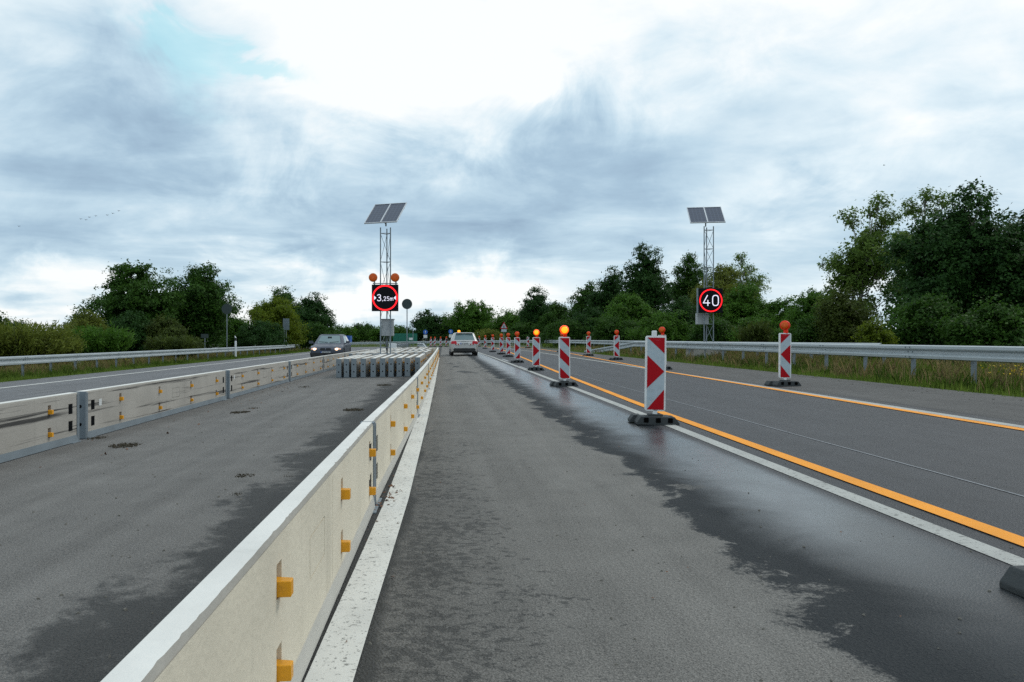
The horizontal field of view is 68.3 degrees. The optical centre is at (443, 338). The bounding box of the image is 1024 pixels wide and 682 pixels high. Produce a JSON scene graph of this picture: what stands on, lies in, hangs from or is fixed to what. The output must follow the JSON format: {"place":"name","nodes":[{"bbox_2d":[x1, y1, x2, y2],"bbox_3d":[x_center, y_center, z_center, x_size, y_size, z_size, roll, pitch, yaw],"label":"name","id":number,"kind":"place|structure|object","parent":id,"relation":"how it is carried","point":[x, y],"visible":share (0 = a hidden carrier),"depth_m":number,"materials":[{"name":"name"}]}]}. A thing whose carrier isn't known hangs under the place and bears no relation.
{"place":"outdoors","nodes":[
{"label":"outdoors","id":0,"kind":"place"},
{"bbox_2d":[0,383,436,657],"bbox_3d":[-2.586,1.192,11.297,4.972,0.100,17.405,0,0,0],"label":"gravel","id":1,"kind":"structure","parent":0,"point":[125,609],"depth_m":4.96,"materials":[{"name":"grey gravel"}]},
{"bbox_2d":[0,347,1023,681],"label":"road","id":2,"kind":"structure","parent":0,"point":[532,599],"depth_m":4.56,"materials":[{"name":"grey asphalt"}]},
{"bbox_2d":[0,392,80,462],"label":"barrier segment","id":3,"kind":"object","parent":2,"relation":"on","point":[30,426],"visible":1,"depth_m":8.06,"materials":[{"name":"grey concrete"}]},
{"bbox_2d":[108,442,141,447],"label":"mud clump","id":4,"kind":"object","parent":2,"relation":"on","point":[120,445],"visible":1,"depth_m":8.46,"materials":[{"name":"soil"}]},
{"bbox_2d":[75,370,227,438],"bbox_3d":[-4.435,0.937,12.135,0.204,0.584,5.980,0,0,0],"label":"barrier segment","id":5,"kind":"object","parent":2,"relation":"on","point":[103,410],"visible":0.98,"depth_m":10.93,"materials":[{"name":"metal"}]},
{"bbox_2d":[101,422,378,681],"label":"barrier segment","id":6,"kind":"object","parent":2,"relation":"on","point":[256,604],"visible":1,"depth_m":2.23,"materials":[{"name":"concrete"}]},
{"bbox_2d":[226,361,289,398],"bbox_3d":[-4.445,0.937,18.285,0.204,0.584,5.980,0,0,0],"label":"barrier segment","id":7,"kind":"object","parent":2,"relation":"on","point":[244,380],"visible":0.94,"depth_m":17.48,"materials":[{"name":"metal"}]},
{"bbox_2d":[289,356,322,380],"bbox_3d":[-4.455,0.937,24.435,0.204,0.584,5.980,0,0,0],"label":"barrier segment","id":8,"kind":"object","parent":2,"relation":"on","point":[302,368],"visible":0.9,"depth_m":23.80,"materials":[{"name":"concrete"}]},
{"bbox_2d":[309,334,350,356],"bbox_3d":[-6.500,0.514,43.479,2.299,1.505,4.462,0,0,0],"label":"passenger car","id":9,"kind":"object","parent":2,"relation":"on","point":[326,344],"visible":0.77,"depth_m":42.27,"materials":[{"name":"grey paint"}]},
{"bbox_2d":[323,353,344,371],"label":"barrier segment","id":10,"kind":"object","parent":2,"relation":"on","point":[329,362],"visible":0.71,"depth_m":29.19,"materials":[{"name":"metal"}]},
{"bbox_2d":[336,355,358,377],"bbox_3d":[-3.227,0.915,25.900,0.220,0.584,5.980,0,0,0],"label":"barrier segment","id":11,"kind":"object","parent":2,"relation":"on","point":[339,367],"visible":0.4,"depth_m":22.91,"materials":[{"name":"grey concrete"}]},
{"bbox_2d":[343,355,364,377],"bbox_3d":[-3.004,0.910,25.914,0.220,0.584,5.980,0,0,-1],"label":"barrier segment","id":12,"kind":"object","parent":2,"relation":"on","point":[347,367],"visible":0.49,"depth_m":22.93,"materials":[{"name":"metal"}]},
{"bbox_2d":[350,354,372,377],"bbox_3d":[-2.777,0.906,25.938,0.220,0.584,5.980,0,0,-1],"label":"barrier segment","id":13,"kind":"object","parent":2,"relation":"on","point":[356,367],"visible":0.59,"depth_m":23.00,"materials":[{"name":"metal"}]},
{"bbox_2d":[304,360,438,681],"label":"lane marking","id":14,"kind":"object","parent":2,"relation":"on","point":[337,658],"visible":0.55,"depth_m":3.53,"materials":[{"name":"white paint"}]},
{"bbox_2d":[361,354,382,376],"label":"barrier segment","id":15,"kind":"object","parent":2,"relation":"on","point":[365,366],"visible":0.52,"depth_m":23.24,"materials":[{"name":"metal"}]},
{"bbox_2d":[371,354,386,376],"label":"barrier segment","id":16,"kind":"object","parent":2,"relation":"on","point":[375,366],"visible":0.71,"depth_m":23.25,"materials":[{"name":"metal"}]},
{"bbox_2d":[364,202,406,355],"bbox_3d":[-2.333,-2.174,30.297,1.435,6.732,1.385,0,0,18],"label":"sign mast","id":17,"kind":"object","parent":2,"relation":"on","point":[385,297],"visible":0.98,"depth_m":30.06,"materials":[{"name":"grey metal"}]},
{"bbox_2d":[380,354,394,376],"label":"barrier segment","id":18,"kind":"object","parent":2,"relation":"on","point":[383,366],"visible":0.65,"depth_m":22.92,"materials":[{"name":"metal"}]},
{"bbox_2d":[361,377,418,504],"bbox_3d":[-0.480,0.866,8.185,0.166,0.584,5.980,0,0,1],"label":"barrier segment","id":19,"kind":"object","parent":2,"relation":"on","point":[394,416],"visible":0.88,"depth_m":6.62,"materials":[{"name":"concrete"}]},
{"bbox_2d":[388,354,403,376],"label":"barrier segment","id":20,"kind":"object","parent":2,"relation":"on","point":[392,366],"visible":0.64,"depth_m":22.87,"materials":[{"name":"metal"}]},
{"bbox_2d":[396,354,409,376],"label":"barrier segment","id":21,"kind":"object","parent":2,"relation":"on","point":[400,366],"visible":0.73,"depth_m":22.87,"materials":[{"name":"metal"}]},
{"bbox_2d":[402,299,411,346],"bbox_3d":[-2.688,-0.852,54.994,0.760,4.100,0.082,0,0,0],"label":"road sign","id":22,"kind":"object","parent":2,"relation":"on","point":[407,304],"visible":0.97,"depth_m":54.95,"materials":[{"name":"metal"}]},
{"bbox_2d":[404,354,418,376],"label":"barrier segment","id":23,"kind":"object","parent":2,"relation":"on","point":[409,366],"visible":0.73,"depth_m":23.37,"materials":[{"name":"metal"}]},
{"bbox_2d":[415,353,425,372],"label":"barrier segment","id":24,"kind":"object","parent":2,"relation":"on","point":[420,360],"visible":0.84,"depth_m":23.84,"materials":[{"name":"metal"}]},
{"bbox_2d":[413,363,429,415],"bbox_3d":[-0.415,0.865,14.185,0.166,0.584,5.980,0,0,0],"label":"barrier segment","id":25,"kind":"object","parent":2,"relation":"on","point":[422,373],"visible":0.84,"depth_m":13.42,"materials":[{"name":"concrete"}]},
{"bbox_2d":[424,357,433,388],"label":"barrier segment","id":26,"kind":"object","parent":2,"relation":"on","point":[430,362],"visible":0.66,"depth_m":20.02,"materials":[{"name":"concrete"}]},
{"bbox_2d":[446,330,478,355],"bbox_3d":[1.301,0.287,50.682,2.260,1.680,4.486,0,0,-1],"label":"passenger car","id":27,"kind":"object","parent":2,"relation":"on","point":[463,342],"visible":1,"depth_m":48.62,"materials":[{"name":"silver metal"}]},
{"bbox_2d":[510,332,523,362],"bbox_3d":[3.300,0.389,33.846,0.585,1.403,0.469,-1,0,0],"label":"lane beacon","id":28,"kind":"object","parent":2,"relation":"on","point":[517,347],"visible":1,"depth_m":33.75,"materials":[{"name":"plastic"}]},
{"bbox_2d":[527,329,544,370],"bbox_3d":[3.156,0.391,25.642,0.585,1.403,0.469,1,1,10],"label":"lane beacon","id":29,"kind":"object","parent":2,"relation":"on","point":[536,351],"visible":1,"depth_m":25.54,"materials":[{"name":"plastic"}]},
{"bbox_2d":[549,325,577,386],"bbox_3d":[2.764,0.398,17.336,0.585,1.403,0.469,-1,1,-2],"label":"lane beacon","id":30,"kind":"object","parent":2,"relation":"on","point":[564,357],"visible":1,"depth_m":17.24,"materials":[{"name":"plastic"}]},
{"bbox_2d":[583,331,593,355],"bbox_3d":[8.283,0.298,43.037,0.585,1.403,0.469,-1,1,0],"label":"lane beacon","id":31,"kind":"object","parent":2,"relation":"on","point":[588,344],"visible":0.99,"depth_m":42.94,"materials":[{"name":"plastic"}]},
{"bbox_2d":[609,330,622,359],"bbox_3d":[8.044,0.303,35.044,0.585,1.403,0.469,0,0,0],"label":"lane beacon","id":32,"kind":"object","parent":2,"relation":"on","point":[616,343],"visible":1,"depth_m":34.94,"materials":[{"name":"plastic"}]},
{"bbox_2d":[628,331,679,424],"bbox_3d":[2.726,0.500,9.750,0.585,1.201,0.469,1,0,6],"label":"lane beacon","id":33,"kind":"object","parent":2,"relation":"on","point":[655,376],"visible":1,"depth_m":9.65,"materials":[{"name":"plastic"}]},
{"bbox_2d":[478,352,1023,565],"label":"lane marking","id":34,"kind":"object","parent":2,"relation":"on","point":[996,553],"visible":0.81,"depth_m":5.05,"materials":[{"name":"white paint"}]},
{"bbox_2d":[490,347,1023,427],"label":"lane marking","id":35,"kind":"object","parent":2,"relation":"on","point":[994,422],"visible":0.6,"depth_m":11.29,"materials":[{"name":"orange paint"}]},
{"bbox_2d":[495,352,1023,496],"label":"seam line","id":36,"kind":"object","parent":2,"relation":"on","point":[845,447],"visible":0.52,"depth_m":7.01,"materials":[{"name":"asphalt"}]},
{"bbox_2d":[497,348,1023,545],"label":"lane marking","id":37,"kind":"object","parent":2,"relation":"on","point":[992,530],"visible":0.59,"depth_m":5.55,"materials":[{"name":"paint"}]},
{"bbox_2d":[520,347,1023,430],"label":"lane marking","id":38,"kind":"object","parent":2,"relation":"on","point":[1005,426],"visible":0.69,"depth_m":11.64,"materials":[{"name":"paint"}]},
{"bbox_2d":[764,321,800,385],"bbox_3d":[7.298,0.318,16.163,0.585,1.403,0.469,1,-1,-4],"label":"lane beacon","id":39,"kind":"object","parent":2,"relation":"on","point":[784,363],"visible":1,"depth_m":16.06,"materials":[{"name":"plastic"}]},
{"bbox_2d":[999,565,1023,597],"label":"lane beacon","id":40,"kind":"object","parent":2,"relation":"on","point":[1012,580],"visible":1,"depth_m":3.27,"materials":[{"name":"rubber"}]},
{"bbox_2d":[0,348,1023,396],"bbox_3d":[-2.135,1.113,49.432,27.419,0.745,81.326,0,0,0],"label":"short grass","id":41,"kind":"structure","parent":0,"point":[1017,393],"depth_m":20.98,"materials":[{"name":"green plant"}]},
{"bbox_2d":[0,339,1023,396],"bbox_3d":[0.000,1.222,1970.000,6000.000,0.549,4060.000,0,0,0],"label":"ground","id":42,"kind":"structure","parent":0,"point":[504,345],"depth_m":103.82,"materials":[{"name":"green plant"}]},
{"bbox_2d":[0,316,84,368],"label":"willow bush","id":43,"kind":"object","parent":42,"relation":"on","point":[29,340],"visible":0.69,"depth_m":34.98,"materials":[{"name":"green plant"}]},
{"bbox_2d":[55,334,86,363],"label":"willow bush","id":44,"kind":"object","parent":42,"relation":"on","point":[78,347],"visible":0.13,"depth_m":41.88,"materials":[{"name":"green plant"}]},
{"bbox_2d":[63,308,109,332],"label":"bush","id":45,"kind":"object","parent":42,"relation":"on","point":[82,319],"visible":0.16,"depth_m":51.67,"materials":[{"name":"green plant"}]},
{"bbox_2d":[67,320,137,361],"bbox_3d":[-20.986,0.295,46.056,4.081,2.776,4.154,0,0,24],"label":"willow bush","id":46,"kind":"object","parent":42,"relation":"on","point":[99,340],"visible":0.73,"depth_m":45.22,"materials":[{"name":"green plant"}]},
{"bbox_2d":[65,258,187,330],"bbox_3d":[-25.982,-2.510,62.378,8.850,8.417,8.832,0,0,0],"label":"broadleaf tree","id":47,"kind":"object","parent":42,"relation":"on","point":[141,294],"visible":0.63,"depth_m":61.08,"materials":[{"name":"green plant"}]},
{"bbox_2d":[103,309,156,358],"bbox_3d":[-23.567,-0.288,55.907,5.757,3.977,4.961,0,0,29],"label":"bush","id":48,"kind":"object","parent":42,"relation":"on","point":[134,321],"visible":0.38,"depth_m":55.14,"materials":[{"name":"green plant"}]},
{"bbox_2d":[0,344,300,376],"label":"guard rail","id":49,"kind":"object","parent":42,"relation":"on","point":[22,361],"visible":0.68,"depth_m":35.63,"materials":[{"name":"metal"}]},
{"bbox_2d":[137,313,189,343],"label":"bush","id":50,"kind":"object","parent":42,"relation":"on","point":[171,327],"visible":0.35,"depth_m":55.15,"materials":[{"name":"green plant"}]},
{"bbox_2d":[142,333,207,357],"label":"willow bush","id":51,"kind":"object","parent":42,"relation":"on","point":[160,342],"visible":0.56,"depth_m":48.95,"materials":[{"name":"green plant"}]},
{"bbox_2d":[159,260,245,348],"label":"broadleaf tree","id":52,"kind":"object","parent":42,"relation":"on","point":[206,300],"visible":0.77,"depth_m":66.61,"materials":[{"name":"green plant"}]},
{"bbox_2d":[222,304,231,353],"bbox_3d":[-16.600,-0.603,57.494,0.800,4.100,0.082,0,0,0],"label":"road sign","id":53,"kind":"object","parent":42,"relation":"on","point":[226,309],"visible":0.96,"depth_m":57.45,"materials":[{"name":"metal"}]},
{"bbox_2d":[213,315,254,352],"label":"bush","id":54,"kind":"object","parent":42,"relation":"on","point":[235,330],"visible":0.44,"depth_m":77.22,"materials":[{"name":"green plant"}]},
{"bbox_2d":[235,319,291,350],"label":"bush","id":55,"kind":"object","parent":42,"relation":"on","point":[258,334],"visible":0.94,"depth_m":74.99,"materials":[{"name":"green plant"}]},
{"bbox_2d":[239,294,312,349],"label":"broadleaf tree","id":56,"kind":"object","parent":42,"relation":"on","point":[278,311],"visible":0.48,"depth_m":84.19,"materials":[{"name":"green plant"}]},
{"bbox_2d":[256,285,304,342],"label":"broadleaf tree","id":57,"kind":"object","parent":42,"relation":"on","point":[283,294],"visible":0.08,"depth_m":107.53,"materials":[{"name":"green plant"}]},
{"bbox_2d":[293,291,344,340],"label":"broadleaf tree","id":58,"kind":"object","parent":42,"relation":"on","point":[315,310],"visible":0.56,"depth_m":98.74,"materials":[{"name":"green plant"}]},
{"bbox_2d":[298,321,340,348],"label":"bush","id":59,"kind":"object","parent":42,"relation":"on","point":[316,331],"visible":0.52,"depth_m":88.82,"materials":[{"name":"green plant"}]},
{"bbox_2d":[332,325,362,341],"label":"tree","id":60,"kind":"object","parent":42,"relation":"on","point":[348,331],"visible":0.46,"depth_m":209.17,"materials":[{"name":"green plant"}]},
{"bbox_2d":[352,321,377,341],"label":"tree","id":61,"kind":"object","parent":42,"relation":"on","point":[361,328],"visible":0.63,"depth_m":212.80,"materials":[{"name":"green plant"}]},
{"bbox_2d":[363,324,397,341],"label":"tree","id":62,"kind":"object","parent":42,"relation":"on","point":[374,335],"visible":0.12,"depth_m":207.74,"materials":[{"name":"green plant"}]},
{"bbox_2d":[385,322,412,341],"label":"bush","id":63,"kind":"object","parent":42,"relation":"on","point":[398,329],"visible":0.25,"depth_m":199.06,"materials":[{"name":"green plant"}]},
{"bbox_2d":[393,333,416,341],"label":"storage container","id":64,"kind":"object","parent":42,"relation":"on","point":[399,337],"visible":0.7,"depth_m":158.47,"materials":[{"name":"green metal"}]},
{"bbox_2d":[405,308,447,343],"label":"broadleaf tree","id":65,"kind":"object","parent":42,"relation":"on","point":[430,324],"visible":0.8,"depth_m":163.55,"materials":[{"name":"green plant"}]},
{"bbox_2d":[436,312,454,343],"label":"broadleaf tree","id":66,"kind":"object","parent":42,"relation":"on","point":[444,332],"visible":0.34,"depth_m":167.61,"materials":[{"name":"green plant"}]},
{"bbox_2d":[441,298,497,338],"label":"broadleaf tree","id":67,"kind":"object","parent":42,"relation":"on","point":[472,317],"visible":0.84,"depth_m":157.89,"materials":[{"name":"green plant"}]},
{"bbox_2d":[474,328,505,344],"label":"bush","id":68,"kind":"object","parent":42,"relation":"on","point":[488,332],"visible":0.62,"depth_m":126.82,"materials":[{"name":"green plant"}]},
{"bbox_2d":[484,307,520,343],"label":"broadleaf tree","id":69,"kind":"object","parent":42,"relation":"on","point":[508,319],"visible":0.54,"depth_m":138.62,"materials":[{"name":"green plant"}]},
{"bbox_2d":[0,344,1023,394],"bbox_3d":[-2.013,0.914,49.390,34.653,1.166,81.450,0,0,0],"label":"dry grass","id":70,"kind":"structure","parent":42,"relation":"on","point":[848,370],"depth_m":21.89,"materials":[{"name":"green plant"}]},
{"bbox_2d":[0,348,1023,395],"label":"weeds","id":71,"kind":"object","parent":42,"relation":"on","point":[890,376],"visible":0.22,"depth_m":22.35,"materials":[{"name":"green plant"}]},
{"bbox_2d":[504,320,550,343],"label":"bush","id":72,"kind":"object","parent":42,"relation":"on","point":[524,330],"visible":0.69,"depth_m":111.25,"materials":[{"name":"green plant"}]},
{"bbox_2d":[512,284,559,343],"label":"broadleaf tree","id":73,"kind":"object","parent":42,"relation":"on","point":[533,309],"visible":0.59,"depth_m":116.66,"materials":[{"name":"green plant"}]},
{"bbox_2d":[536,300,569,343],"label":"broadleaf tree","id":74,"kind":"object","parent":42,"relation":"on","point":[553,314],"visible":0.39,"depth_m":111.25,"materials":[{"name":"green plant"}]},
{"bbox_2d":[538,317,590,346],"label":"bush","id":75,"kind":"object","parent":42,"relation":"on","point":[574,333],"visible":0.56,"depth_m":79.14,"materials":[{"name":"green plant"}]},
{"bbox_2d":[255,340,885,360],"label":"guard rail","id":76,"kind":"object","parent":42,"relation":"on","point":[606,342],"visible":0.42,"depth_m":67.02,"materials":[{"name":"metal"}]},
{"bbox_2d":[562,280,600,321],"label":"broadleaf tree","id":77,"kind":"object","parent":42,"relation":"on","point":[579,303],"visible":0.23,"depth_m":103.18,"materials":[{"name":"green plant"}]},
{"bbox_2d":[570,305,603,345],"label":"broadleaf tree","id":78,"kind":"object","parent":42,"relation":"on","point":[582,317],"visible":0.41,"depth_m":81.03,"materials":[{"name":"green plant"}]},
{"bbox_2d":[583,265,624,316],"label":"broadleaf tree","id":79,"kind":"object","parent":42,"relation":"on","point":[609,287],"visible":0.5,"depth_m":97.30,"materials":[{"name":"green plant"}]},
{"bbox_2d":[581,315,641,346],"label":"bush","id":80,"kind":"object","parent":42,"relation":"on","point":[606,328],"visible":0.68,"depth_m":64.76,"materials":[{"name":"green plant"}]},
{"bbox_2d":[595,289,658,340],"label":"broadleaf tree","id":81,"kind":"object","parent":42,"relation":"on","point":[631,303],"visible":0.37,"depth_m":72.20,"materials":[{"name":"green plant"}]},
{"bbox_2d":[616,241,675,313],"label":"broadleaf tree","id":82,"kind":"object","parent":42,"relation":"on","point":[648,281],"visible":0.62,"depth_m":88.80,"materials":[{"name":"green plant"}]},
{"bbox_2d":[621,309,694,348],"bbox_3d":[16.275,-0.514,56.197,5.002,3.331,4.774,0,0,-16],"label":"bush","id":83,"kind":"object","parent":42,"relation":"on","point":[675,330],"visible":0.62,"depth_m":55.47,"materials":[{"name":"green plant"}]},
{"bbox_2d":[655,294,711,340],"bbox_3d":[19.151,-1.196,59.951,5.812,4.690,4.862,0,0,28],"label":"bush","id":84,"kind":"object","parent":42,"relation":"on","point":[689,308],"visible":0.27,"depth_m":59.16,"materials":[{"name":"green plant"}]},
{"bbox_2d":[659,252,711,309],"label":"broadleaf tree","id":85,"kind":"object","parent":42,"relation":"on","point":[690,278],"visible":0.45,"depth_m":92.93,"materials":[{"name":"green plant"}]},
{"bbox_2d":[686,207,725,356],"bbox_3d":[11.856,-2.475,34.000,1.587,7.120,1.208,0,0,5],"label":"sign mast","id":86,"kind":"object","parent":42,"relation":"on","point":[709,300],"visible":0.93,"depth_m":33.74,"materials":[{"name":"grey metal"}]},
{"bbox_2d":[683,313,738,351],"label":"bush","id":87,"kind":"object","parent":42,"relation":"on","point":[720,327],"visible":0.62,"depth_m":49.31,"materials":[{"name":"green plant"}]},
{"bbox_2d":[686,263,760,316],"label":"broadleaf tree","id":88,"kind":"object","parent":42,"relation":"on","point":[723,280],"visible":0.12,"depth_m":65.61,"materials":[{"name":"green plant"}]},
{"bbox_2d":[709,280,770,328],"bbox_3d":[22.969,-1.659,57.874,4.959,5.618,5.679,0,0,26],"label":"broadleaf tree","id":89,"kind":"object","parent":42,"relation":"on","point":[739,306],"visible":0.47,"depth_m":56.91,"materials":[{"name":"green plant"}]},
{"bbox_2d":[712,252,771,300],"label":"birch tree","id":90,"kind":"object","parent":42,"relation":"on","point":[747,270],"visible":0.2,"depth_m":69.25,"materials":[{"name":"green plant"}]},
{"bbox_2d":[729,318,775,352],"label":"willow bush","id":91,"kind":"object","parent":42,"relation":"on","point":[762,332],"visible":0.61,"depth_m":41.45,"materials":[{"name":"green plant"}]},
{"bbox_2d":[722,311,782,352],"bbox_3d":[19.382,-0.260,45.888,3.524,2.819,3.759,0,0,-37],"label":"bush","id":92,"kind":"object","parent":42,"relation":"on","point":[776,332],"visible":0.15,"depth_m":45.65,"materials":[{"name":"green plant"}]},
{"bbox_2d":[747,294,800,333],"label":"bush","id":93,"kind":"object","parent":42,"relation":"on","point":[777,305],"visible":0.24,"depth_m":55.52,"materials":[{"name":"green plant"}]},
{"bbox_2d":[779,285,824,336],"bbox_3d":[23.468,-1.145,48.053,4.691,4.594,4.130,0,0,0],"label":"broadleaf tree","id":94,"kind":"object","parent":42,"relation":"on","point":[805,303],"visible":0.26,"depth_m":47.79,"materials":[{"name":"green plant"}]},
{"bbox_2d":[584,341,1023,383],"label":"guard rail","id":95,"kind":"object","parent":42,"relation":"on","point":[1001,354],"visible":0.77,"depth_m":18.91,"materials":[{"name":"metal"}]},
{"bbox_2d":[788,312,825,354],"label":"bush","id":96,"kind":"object","parent":42,"relation":"on","point":[805,333],"visible":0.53,"depth_m":39.46,"materials":[{"name":"green plant"}]},
{"bbox_2d":[808,282,880,356],"bbox_3d":[19.953,-0.805,37.089,3.756,3.915,3.446,0,0,0],"label":"bush","id":97,"kind":"object","parent":42,"relation":"on","point":[842,317],"visible":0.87,"depth_m":36.61,"materials":[{"name":"green plant"}]},
{"bbox_2d":[813,191,914,321],"bbox_3d":[23.217,-3.470,41.054,4.967,9.257,4.737,0,0,0],"label":"birch tree","id":98,"kind":"object","parent":42,"relation":"on","point":[860,267],"visible":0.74,"depth_m":40.80,"materials":[{"name":"green plant"}]},
{"bbox_2d":[850,315,901,359],"bbox_3d":[14.581,0.130,25.433,1.698,2.038,1.486,0,0,0],"label":"bush","id":99,"kind":"object","parent":42,"relation":"on","point":[871,332],"visible":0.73,"depth_m":25.31,"materials":[{"name":"green plant"}]},
{"bbox_2d":[876,289,964,362],"bbox_3d":[16.983,-0.302,27.159,3.645,2.908,3.611,0,0,23],"label":"bush","id":100,"kind":"object","parent":42,"relation":"on","point":[913,322],"visible":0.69,"depth_m":26.46,"materials":[{"name":"green plant"}]},
{"bbox_2d":[883,184,961,319],"bbox_3d":[27.792,-3.845,43.145,4.418,10.002,4.655,0,0,0],"label":"birch tree","id":101,"kind":"object","parent":42,"relation":"on","point":[912,210],"visible":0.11,"depth_m":43.06,"materials":[{"name":"green plant"}]},
{"bbox_2d":[871,176,1023,361],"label":"broadleaf tree","id":102,"kind":"object","parent":42,"relation":"on","point":[958,245],"visible":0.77,"depth_m":29.41,"materials":[{"name":"green plant"}]},
{"bbox_2d":[931,290,1023,363],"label":"bush","id":103,"kind":"object","parent":42,"relation":"on","point":[993,324],"visible":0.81,"depth_m":24.08,"materials":[{"name":"green plant"}]},
{"bbox_2d":[955,203,1023,311],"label":"broadleaf tree","id":104,"kind":"object","parent":42,"relation":"on","point":[1005,287],"visible":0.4,"depth_m":29.00,"materials":[{"name":"green plant"}]},
{"bbox_2d":[0,0,1023,330],"label":"sky","id":105,"kind":"structure","parent":0,"point":[526,144],"materials":[{"name":"white"}]},
{"bbox_2d":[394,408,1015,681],"bbox_3d":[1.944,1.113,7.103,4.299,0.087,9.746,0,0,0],"label":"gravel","id":106,"kind":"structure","parent":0,"point":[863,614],"depth_m":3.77,"materials":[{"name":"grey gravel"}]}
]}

